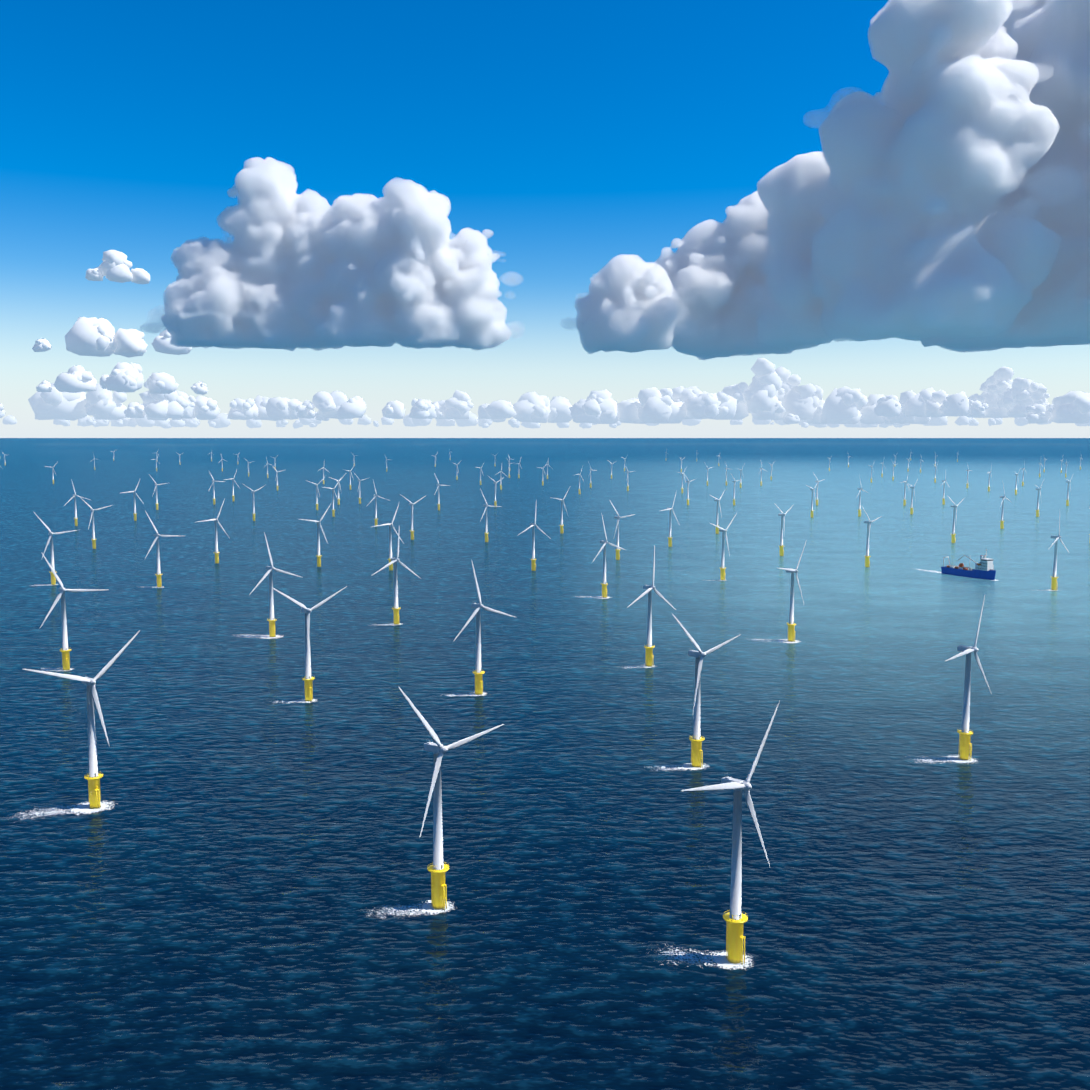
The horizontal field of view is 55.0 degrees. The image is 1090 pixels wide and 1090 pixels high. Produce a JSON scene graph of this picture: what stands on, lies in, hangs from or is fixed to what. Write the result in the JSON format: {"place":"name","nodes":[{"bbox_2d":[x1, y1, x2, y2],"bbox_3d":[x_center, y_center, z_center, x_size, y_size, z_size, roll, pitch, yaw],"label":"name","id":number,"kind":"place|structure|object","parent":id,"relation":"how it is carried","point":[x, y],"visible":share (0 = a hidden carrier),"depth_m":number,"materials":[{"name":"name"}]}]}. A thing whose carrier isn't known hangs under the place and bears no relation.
{"place":"outdoors","nodes":[
{"label":"outdoors","id":0,"kind":"place"},
{"bbox_2d":[2,415,122,424],"bbox_3d":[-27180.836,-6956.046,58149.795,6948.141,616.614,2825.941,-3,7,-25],"label":"cloud","id":1,"kind":"structure","parent":0,"point":[10,420],"depth_m":57827.48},
{"bbox_2d":[0,383,167,420],"bbox_3d":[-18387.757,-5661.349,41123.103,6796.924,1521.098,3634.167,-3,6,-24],"label":"cloud","id":2,"kind":"structure","parent":0,"point":[100,403],"depth_m":40837.59,"materials":[{"name":"white"}]},
{"bbox_2d":[32,317,191,357],"bbox_3d":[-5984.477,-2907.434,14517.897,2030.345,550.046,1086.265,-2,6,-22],"label":"cloud","id":3,"kind":"structure","parent":0,"point":[92,336],"depth_m":14401.45,"materials":[{"name":"white"}]},
{"bbox_2d":[85,250,149,283],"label":"cloud","id":4,"kind":"structure","parent":0,"point":[115,265],"depth_m":11738.64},
{"bbox_2d":[36,362,207,394],"bbox_3d":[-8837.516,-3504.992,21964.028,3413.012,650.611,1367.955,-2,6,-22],"label":"cloud","id":5,"kind":"structure","parent":0,"point":[124,377],"depth_m":21596.64,"materials":[{"name":"white"}]},
{"bbox_2d":[63,414,215,426],"bbox_3d":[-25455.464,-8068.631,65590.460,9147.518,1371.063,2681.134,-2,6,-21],"label":"cloud","id":6,"kind":"structure","parent":0,"point":[141,422],"depth_m":64982.45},
{"bbox_2d":[124,382,219,418],"bbox_3d":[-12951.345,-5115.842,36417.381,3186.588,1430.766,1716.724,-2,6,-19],"label":"cloud","id":7,"kind":"structure","parent":0,"point":[177,404],"depth_m":35914.09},
{"bbox_2d":[160,413,316,428],"bbox_3d":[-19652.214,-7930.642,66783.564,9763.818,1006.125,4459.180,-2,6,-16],"label":"cloud","id":8,"kind":"structure","parent":0,"point":[222,420],"depth_m":67133.89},
{"bbox_2d":[172,395,329,420],"bbox_3d":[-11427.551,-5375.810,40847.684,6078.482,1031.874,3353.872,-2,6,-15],"label":"cloud","id":9,"kind":"structure","parent":0,"point":[267,408],"depth_m":40628.76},
{"bbox_2d":[281,412,393,424],"bbox_3d":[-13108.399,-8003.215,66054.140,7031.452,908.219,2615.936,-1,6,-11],"label":"cloud","id":10,"kind":"structure","parent":0,"point":[364,420],"depth_m":65710.62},
{"bbox_2d":[296,391,430,418],"bbox_3d":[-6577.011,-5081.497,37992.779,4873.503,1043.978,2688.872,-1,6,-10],"label":"cloud","id":11,"kind":"structure","parent":0,"point":[337,404],"depth_m":37928.52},
{"bbox_2d":[373,412,522,426],"bbox_3d":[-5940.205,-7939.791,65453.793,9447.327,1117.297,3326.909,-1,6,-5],"label":"cloud","id":12,"kind":"structure","parent":0,"point":[473,420],"depth_m":64699.51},
{"bbox_2d":[411,390,516,419],"bbox_3d":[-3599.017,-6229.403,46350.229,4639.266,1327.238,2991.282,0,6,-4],"label":"cloud","id":13,"kind":"structure","parent":0,"point":[458,405],"depth_m":46484.25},
{"bbox_2d":[491,392,571,422],"bbox_3d":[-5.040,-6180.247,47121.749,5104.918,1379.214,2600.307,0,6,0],"label":"cloud","id":14,"kind":"structure","parent":0,"point":[534,407],"depth_m":46538.18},
{"bbox_2d":[0,438,1089,1089],"bbox_3d":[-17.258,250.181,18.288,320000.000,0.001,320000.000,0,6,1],"label":"sea water","id":15,"kind":"structure","parent":0,"point":[220,882],"depth_m":794.73,"materials":[{"name":"liquid"}]},
{"bbox_2d":[35,514,76,584],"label":"wind turbine","id":16,"kind":"object","parent":15,"relation":"on","point":[53,578],"visible":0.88,"depth_m":1772.75,"materials":[{"name":"metal"}]},
{"bbox_2d":[41,668,72,670],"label":"sea foam","id":17,"kind":"object","parent":15,"relation":"on","point":[59,669],"visible":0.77,"depth_m":1132.16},
{"bbox_2d":[12,800,113,822],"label":"sea foam","id":18,"kind":"object","parent":15,"relation":"on","point":[83,808],"visible":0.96,"depth_m":707.31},
{"bbox_2d":[40,552,104,669],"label":"wind turbine","id":19,"kind":"object","parent":15,"relation":"on","point":[65,650],"visible":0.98,"depth_m":1124.40,"materials":[{"name":"metal"}]},
{"bbox_2d":[64,479,89,525],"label":"wind turbine","id":20,"kind":"object","parent":15,"relation":"on","point":[75,517],"visible":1,"depth_m":2934.07,"materials":[{"name":"metal"}]},
{"bbox_2d":[23,631,138,808],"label":"wind turbine","id":21,"kind":"object","parent":15,"relation":"on","point":[93,777],"visible":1,"depth_m":705.52,"materials":[{"name":"metal"}]},
{"bbox_2d":[79,496,111,548],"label":"wind turbine","id":22,"kind":"object","parent":15,"relation":"on","point":[93,539],"visible":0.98,"depth_m":2338.91,"materials":[{"name":"metal"}]},
{"bbox_2d":[122,480,143,520],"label":"wind turbine","id":23,"kind":"object","parent":15,"relation":"on","point":[135,513],"visible":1,"depth_m":3120.63,"materials":[{"name":"metal"}]},
{"bbox_2d":[150,476,166,509],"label":"wind turbine","id":24,"kind":"object","parent":15,"relation":"on","point":[156,503],"visible":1,"depth_m":3578.89,"materials":[{"name":"metal"}]},
{"bbox_2d":[145,511,178,586],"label":"wind turbine","id":25,"kind":"object","parent":15,"relation":"on","point":[158,574],"visible":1,"depth_m":1743.39,"materials":[{"name":"metal"}]},
{"bbox_2d":[198,499,228,563],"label":"wind turbine","id":26,"kind":"object","parent":15,"relation":"on","point":[216,552],"visible":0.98,"depth_m":2072.08,"materials":[{"name":"metal"}]},
{"bbox_2d":[210,473,222,504],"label":"wind turbine","id":27,"kind":"object","parent":15,"relation":"on","point":[214,490],"visible":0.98,"depth_m":3860.76,"materials":[{"name":"metal"}]},
{"bbox_2d":[224,470,238,501],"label":"wind turbine","id":28,"kind":"object","parent":15,"relation":"on","point":[232,479],"visible":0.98,"depth_m":4051.68,"materials":[{"name":"metal"}]},
{"bbox_2d":[243,484,263,520],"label":"wind turbine","id":29,"kind":"object","parent":15,"relation":"on","point":[252,491],"visible":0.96,"depth_m":3112.91,"materials":[{"name":"metal"}]},
{"bbox_2d":[234,634,283,638],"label":"sea foam","id":30,"kind":"object","parent":15,"relation":"on","point":[263,636],"visible":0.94,"depth_m":1318.90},
{"bbox_2d":[249,532,300,636],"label":"wind turbine","id":31,"kind":"object","parent":15,"relation":"on","point":[271,620],"visible":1,"depth_m":1310.34,"materials":[{"name":"metal"}]},
{"bbox_2d":[272,466,283,490],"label":"wind turbine","id":32,"kind":"object","parent":15,"relation":"on","point":[277,477],"visible":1,"depth_m":4859.41,"materials":[{"name":"metal"}]},
{"bbox_2d":[272,699,316,703],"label":"sea foam","id":33,"kind":"object","parent":15,"relation":"on","point":[302,701],"visible":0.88,"depth_m":995.49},
{"bbox_2d":[270,586,346,701],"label":"wind turbine","id":34,"kind":"object","parent":15,"relation":"on","point":[308,679],"visible":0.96,"depth_m":992.62,"materials":[{"name":"metal"}]},
{"bbox_2d":[300,504,330,566],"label":"wind turbine","id":35,"kind":"object","parent":15,"relation":"on","point":[318,548],"visible":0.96,"depth_m":2015.31,"materials":[{"name":"metal"}]},
{"bbox_2d":[308,477,324,509],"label":"wind turbine","id":36,"kind":"object","parent":15,"relation":"on","point":[316,493],"visible":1,"depth_m":3566.71,"materials":[{"name":"metal"}]},
{"bbox_2d":[323,478,340,516],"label":"wind turbine","id":37,"kind":"object","parent":15,"relation":"on","point":[333,509],"visible":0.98,"depth_m":3275.80,"materials":[{"name":"metal"}]},
{"bbox_2d":[329,476,343,504],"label":"wind turbine","id":38,"kind":"object","parent":15,"relation":"on","point":[338,489],"visible":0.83,"depth_m":3848.60,"materials":[{"name":"metal"}]},
{"bbox_2d":[353,472,367,503],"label":"wind turbine","id":39,"kind":"object","parent":15,"relation":"on","point":[359,480],"visible":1,"depth_m":3909.45,"materials":[{"name":"metal"}]},
{"bbox_2d":[366,481,389,526],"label":"wind turbine","id":40,"kind":"object","parent":15,"relation":"on","point":[376,518],"visible":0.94,"depth_m":2916.00,"materials":[{"name":"metal"}]},
{"bbox_2d":[372,504,403,570],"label":"wind turbine","id":41,"kind":"object","parent":15,"relation":"on","point":[390,551],"visible":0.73,"depth_m":1962.36,"materials":[{"name":"metal"}]},
{"bbox_2d":[371,533,420,624],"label":"wind turbine","id":42,"kind":"object","parent":15,"relation":"on","point":[396,609],"visible":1,"depth_m":1399.13,"materials":[{"name":"metal"}]},
{"bbox_2d":[360,899,454,919],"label":"sea foam","id":43,"kind":"object","parent":15,"relation":"on","point":[426,907],"visible":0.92,"depth_m":557.79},
{"bbox_2d":[400,494,424,539],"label":"wind turbine","id":44,"kind":"object","parent":15,"relation":"on","point":[411,530],"visible":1,"depth_m":2543.93,"materials":[{"name":"metal"}]},
{"bbox_2d":[434,473,449,510],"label":"wind turbine","id":45,"kind":"object","parent":15,"relation":"on","point":[438,484],"visible":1,"depth_m":3558.14,"materials":[{"name":"metal"}]},
{"bbox_2d":[398,686,503,909],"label":"wind turbine","id":46,"kind":"object","parent":15,"relation":"on","point":[438,868],"visible":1,"depth_m":554.92,"materials":[{"name":"metal"}]},
{"bbox_2d":[447,692,486,696],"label":"sea foam","id":47,"kind":"object","parent":15,"relation":"on","point":[471,694],"visible":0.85,"depth_m":1022.49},
{"bbox_2d":[453,562,514,694],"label":"wind turbine","id":48,"kind":"object","parent":15,"relation":"on","point":[478,673],"visible":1,"depth_m":1018.45,"materials":[{"name":"metal"}]},
{"bbox_2d":[480,489,501,541],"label":"wind turbine","id":49,"kind":"object","parent":15,"relation":"on","point":[486,533],"visible":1,"depth_m":2487.33,"materials":[{"name":"metal"}]},
{"bbox_2d":[487,475,502,505],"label":"wind turbine","id":50,"kind":"object","parent":15,"relation":"on","point":[495,504],"visible":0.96,"depth_m":3717.97,"materials":[{"name":"metal"}]},
{"bbox_2d":[495,467,504,489],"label":"wind turbine","id":51,"kind":"object","parent":15,"relation":"on","point":[500,478],"visible":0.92,"depth_m":4935.93,"materials":[{"name":"metal"}]},
{"bbox_2d":[518,509,550,570],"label":"wind turbine","id":52,"kind":"object","parent":15,"relation":"on","point":[533,565],"visible":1,"depth_m":1956.53,"materials":[{"name":"metal"}]},
{"bbox_2d":[554,487,569,533],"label":"wind turbine","id":53,"kind":"object","parent":15,"relation":"on","point":[561,525],"visible":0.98,"depth_m":2707.84,"materials":[{"name":"metal"}]},
{"bbox_2d":[576,466,583,493],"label":"wind turbine","id":54,"kind":"object","parent":15,"relation":"on","point":[579,481],"visible":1,"depth_m":4554.51,"materials":[{"name":"metal"}]},
{"bbox_2d":[575,596,611,598],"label":"sea foam","id":55,"kind":"object","parent":15,"relation":"on","point":[599,597],"visible":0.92,"depth_m":1638.24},
{"bbox_2d":[593,513,624,597],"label":"wind turbine","id":56,"kind":"object","parent":15,"relation":"on","point":[604,586],"visible":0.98,"depth_m":1632.24,"materials":[{"name":"metal"}]},
{"bbox_2d":[610,501,634,559],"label":"wind turbine","id":57,"kind":"object","parent":15,"relation":"on","point":[618,517],"visible":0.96,"depth_m":2127.15,"materials":[{"name":"metal"}]},
{"bbox_2d":[624,464,633,490],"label":"wind turbine","id":58,"kind":"object","parent":15,"relation":"on","point":[627,479],"visible":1,"depth_m":4824.20,"materials":[{"name":"metal"}]},
{"bbox_2d":[614,664,656,667],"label":"sea foam","id":59,"kind":"object","parent":15,"relation":"on","point":[642,666],"visible":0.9,"depth_m":1146.93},
{"bbox_2d":[627,545,675,666],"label":"wind turbine","id":60,"kind":"object","parent":15,"relation":"on","point":[649,647],"visible":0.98,"depth_m":1142.88,"materials":[{"name":"metal"}]},
{"bbox_2d":[661,490,677,546],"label":"wind turbine","id":61,"kind":"object","parent":15,"relation":"on","point":[670,539],"visible":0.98,"depth_m":2379.46,"materials":[{"name":"metal"}]},
{"bbox_2d":[644,763,709,770],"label":"sea foam","id":62,"kind":"object","parent":15,"relation":"on","point":[685,766],"visible":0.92,"depth_m":797.04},
{"bbox_2d":[678,471,685,492],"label":"wind turbine","id":63,"kind":"object","parent":15,"relation":"on","point":[682,488],"visible":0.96,"depth_m":4632.27,"materials":[{"name":"metal"}]},
{"bbox_2d":[685,475,694,504],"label":"wind turbine","id":64,"kind":"object","parent":15,"relation":"on","point":[688,499],"visible":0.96,"depth_m":3821.34,"materials":[{"name":"metal"}]},
{"bbox_2d":[646,944,753,969],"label":"sea foam","id":65,"kind":"object","parent":15,"relation":"on","point":[719,959],"visible":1,"depth_m":505.44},
{"bbox_2d":[672,614,740,767],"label":"wind turbine","id":66,"kind":"object","parent":15,"relation":"on","point":[696,739],"visible":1,"depth_m":794.14,"materials":[{"name":"metal"}]},
{"bbox_2d":[710,489,725,533],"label":"wind turbine","id":67,"kind":"object","parent":15,"relation":"on","point":[717,528],"visible":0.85,"depth_m":2699.70,"materials":[{"name":"metal"}]},
{"bbox_2d":[710,513,736,580],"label":"wind turbine","id":68,"kind":"object","parent":15,"relation":"on","point":[722,568],"visible":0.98,"depth_m":1828.73,"materials":[{"name":"metal"}]},
{"bbox_2d":[681,700,779,964],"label":"wind turbine","id":69,"kind":"object","parent":15,"relation":"on","point":[735,918],"visible":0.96,"depth_m":497.59,"materials":[{"name":"metal"}]},
{"bbox_2d":[731,474,740,505],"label":"wind turbine","id":70,"kind":"object","parent":15,"relation":"on","point":[734,491],"visible":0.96,"depth_m":3817.58,"materials":[{"name":"metal"}]},
{"bbox_2d":[751,639,800,642],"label":"sea foam","id":71,"kind":"object","parent":15,"relation":"on","point":[786,641],"visible":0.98,"depth_m":1293.05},
{"bbox_2d":[774,503,791,555],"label":"wind turbine","id":72,"kind":"object","parent":15,"relation":"on","point":[781,546],"visible":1,"depth_m":2198.12,"materials":[{"name":"metal"}]},
{"bbox_2d":[778,543,805,641],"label":"wind turbine","id":73,"kind":"object","parent":15,"relation":"on","point":[791,624],"visible":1,"depth_m":1282.64,"materials":[{"name":"metal"}]},
{"bbox_2d":[808,481,818,517],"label":"wind turbine","id":74,"kind":"object","parent":15,"relation":"on","point":[812,510],"visible":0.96,"depth_m":3243.23,"materials":[{"name":"metal"}]},
{"bbox_2d":[814,474,823,505],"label":"wind turbine","id":75,"kind":"object","parent":15,"relation":"on","point":[817,499],"visible":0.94,"depth_m":3811.37,"materials":[{"name":"metal"}]},
{"bbox_2d":[856,480,867,516],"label":"wind turbine","id":76,"kind":"object","parent":15,"relation":"on","point":[859,509],"visible":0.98,"depth_m":3283.73,"materials":[{"name":"metal"}]},
{"bbox_2d":[862,506,879,567],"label":"wind turbine","id":77,"kind":"object","parent":15,"relation":"on","point":[867,560],"visible":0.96,"depth_m":2009.05,"materials":[{"name":"metal"}]},
{"bbox_2d":[900,472,908,505],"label":"wind turbine","id":78,"kind":"object","parent":15,"relation":"on","point":[904,501],"visible":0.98,"depth_m":3803.47,"materials":[{"name":"metal"}]},
{"bbox_2d":[908,479,917,514],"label":"wind turbine","id":79,"kind":"object","parent":15,"relation":"on","point":[911,508],"visible":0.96,"depth_m":3373.08,"materials":[{"name":"metal"}]},
{"bbox_2d":[904,754,977,763],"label":"sea foam","id":80,"kind":"object","parent":15,"relation":"on","point":[953,758],"visible":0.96,"depth_m":816.77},
{"bbox_2d":[942,476,948,504],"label":"wind turbine","id":81,"kind":"object","parent":15,"relation":"on","point":[943,499],"visible":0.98,"depth_m":3862.28,"materials":[{"name":"metal"}]},
{"bbox_2d":[948,496,962,542],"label":"wind turbine","id":82,"kind":"object","parent":15,"relation":"on","point":[953,540],"visible":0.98,"depth_m":2462.82,"materials":[{"name":"metal"}]},
{"bbox_2d":[946,595,990,759],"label":"wind turbine","id":83,"kind":"object","parent":15,"relation":"on","point":[965,749],"visible":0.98,"depth_m":811.96,"materials":[{"name":"metal"}]},
{"bbox_2d":[941,549,995,579],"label":"ship","id":84,"kind":"object","parent":15,"relation":"on","point":[984,568],"visible":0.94,"depth_m":1859.39,"materials":[{"name":"metal"}]},
{"bbox_2d":[988,466,991,491],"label":"wind turbine","id":85,"kind":"object","parent":15,"relation":"on","point":[989,481],"visible":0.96,"depth_m":4788.54,"materials":[{"name":"metal"}]},
{"bbox_2d":[999,485,1009,528],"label":"wind turbine","id":86,"kind":"object","parent":15,"relation":"on","point":[1002,521],"visible":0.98,"depth_m":2843.52,"materials":[{"name":"metal"}]},
{"bbox_2d":[1014,470,1019,494],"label":"wind turbine","id":87,"kind":"object","parent":15,"relation":"on","point":[1016,474],"visible":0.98,"depth_m":4513.29,"materials":[{"name":"metal"}]},
{"bbox_2d":[1022,460,1024,485],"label":"wind turbine","id":88,"kind":"object","parent":15,"relation":"on","point":[1023,474],"visible":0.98,"depth_m":5315.66,"materials":[{"name":"metal"}]},
{"bbox_2d":[1034,480,1043,516],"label":"wind turbine","id":89,"kind":"object","parent":15,"relation":"on","point":[1037,510],"visible":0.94,"depth_m":3271.68,"materials":[{"name":"metal"}]},
{"bbox_2d":[1050,516,1068,589],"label":"wind turbine","id":90,"kind":"object","parent":15,"relation":"on","point":[1054,582],"visible":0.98,"depth_m":1711.00,"materials":[{"name":"metal"}]},
{"bbox_2d":[1065,475,1072,505],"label":"wind turbine","id":91,"kind":"object","parent":15,"relation":"on","point":[1067,500],"visible":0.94,"depth_m":3791.13,"materials":[{"name":"metal"}]},
{"bbox_2d":[0,0,1089,437],"label":"sky","id":92,"kind":"structure","parent":0,"point":[379,202],"materials":[{"name":"blue"}]},
{"bbox_2d":[482,419,616,428],"bbox_3d":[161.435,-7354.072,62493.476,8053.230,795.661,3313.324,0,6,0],"label":"cloud","id":93,"kind":"structure","parent":0,"point":[513,423],"depth_m":62891.16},
{"bbox_2d":[569,387,686,423],"bbox_3d":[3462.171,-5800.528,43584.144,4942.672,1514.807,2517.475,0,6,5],"label":"cloud","id":94,"kind":"structure","parent":0,"point":[654,405],"depth_m":42969.81,"materials":[{"name":"white"}]},
{"bbox_2d":[592,419,773,425],"bbox_3d":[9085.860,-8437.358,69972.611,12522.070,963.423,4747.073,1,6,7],"label":"cloud","id":95,"kind":"structure","parent":0,"point":[691,422],"depth_m":69175.09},
{"bbox_2d":[671,386,736,419],"bbox_3d":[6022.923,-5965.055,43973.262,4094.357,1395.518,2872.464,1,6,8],"label":"cloud","id":96,"kind":"structure","parent":0,"point":[699,404],"depth_m":43469.94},
{"bbox_2d":[715,358,824,419],"bbox_3d":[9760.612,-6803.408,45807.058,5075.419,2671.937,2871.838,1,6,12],"label":"cloud","id":97,"kind":"structure","parent":0,"point":[770,392],"depth_m":45057.38,"materials":[{"name":"white"}]},
{"bbox_2d":[733,417,813,425],"bbox_3d":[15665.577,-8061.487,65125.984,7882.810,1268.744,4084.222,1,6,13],"label":"cloud","id":98,"kind":"structure","parent":0,"point":[755,422],"depth_m":65391.18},
{"bbox_2d":[801,421,902,427],"bbox_3d":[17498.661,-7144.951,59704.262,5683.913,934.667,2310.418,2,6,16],"label":"cloud","id":99,"kind":"structure","parent":0,"point":[859,424],"depth_m":59750.57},
{"bbox_2d":[783,386,929,423],"bbox_3d":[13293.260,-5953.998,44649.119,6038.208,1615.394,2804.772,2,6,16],"label":"cloud","id":100,"kind":"structure","parent":0,"point":[845,405],"depth_m":43884.79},
{"bbox_2d":[874,387,987,416],"bbox_3d":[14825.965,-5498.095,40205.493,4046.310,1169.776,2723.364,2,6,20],"label":"cloud","id":101,"kind":"structure","parent":0,"point":[930,402],"depth_m":39790.01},
{"bbox_2d":[867,416,995,425],"bbox_3d":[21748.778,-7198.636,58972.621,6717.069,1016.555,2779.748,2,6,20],"label":"cloud","id":102,"kind":"structure","parent":0,"point":[943,420],"depth_m":58713.14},
{"bbox_2d":[966,366,1059,417],"bbox_3d":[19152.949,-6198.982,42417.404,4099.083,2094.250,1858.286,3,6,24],"label":"cloud","id":103,"kind":"structure","parent":0,"point":[1001,396],"depth_m":42233.17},
{"bbox_2d":[993,417,1051,425],"bbox_3d":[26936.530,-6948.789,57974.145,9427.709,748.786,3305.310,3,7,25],"label":"cloud","id":104,"kind":"structure","parent":0,"point":[1021,421],"depth_m":56807.14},
{"bbox_2d":[1026,391,1089,423],"bbox_3d":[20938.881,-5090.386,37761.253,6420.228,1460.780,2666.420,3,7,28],"label":"cloud","id":105,"kind":"structure","parent":0,"point":[1071,407],"depth_m":37726.79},
{"bbox_2d":[1075,423,1089,425],"bbox_3d":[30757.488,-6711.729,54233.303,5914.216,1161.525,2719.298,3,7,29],"label":"cloud","id":106,"kind":"structure","parent":0,"point":[1083,424],"depth_m":55478.92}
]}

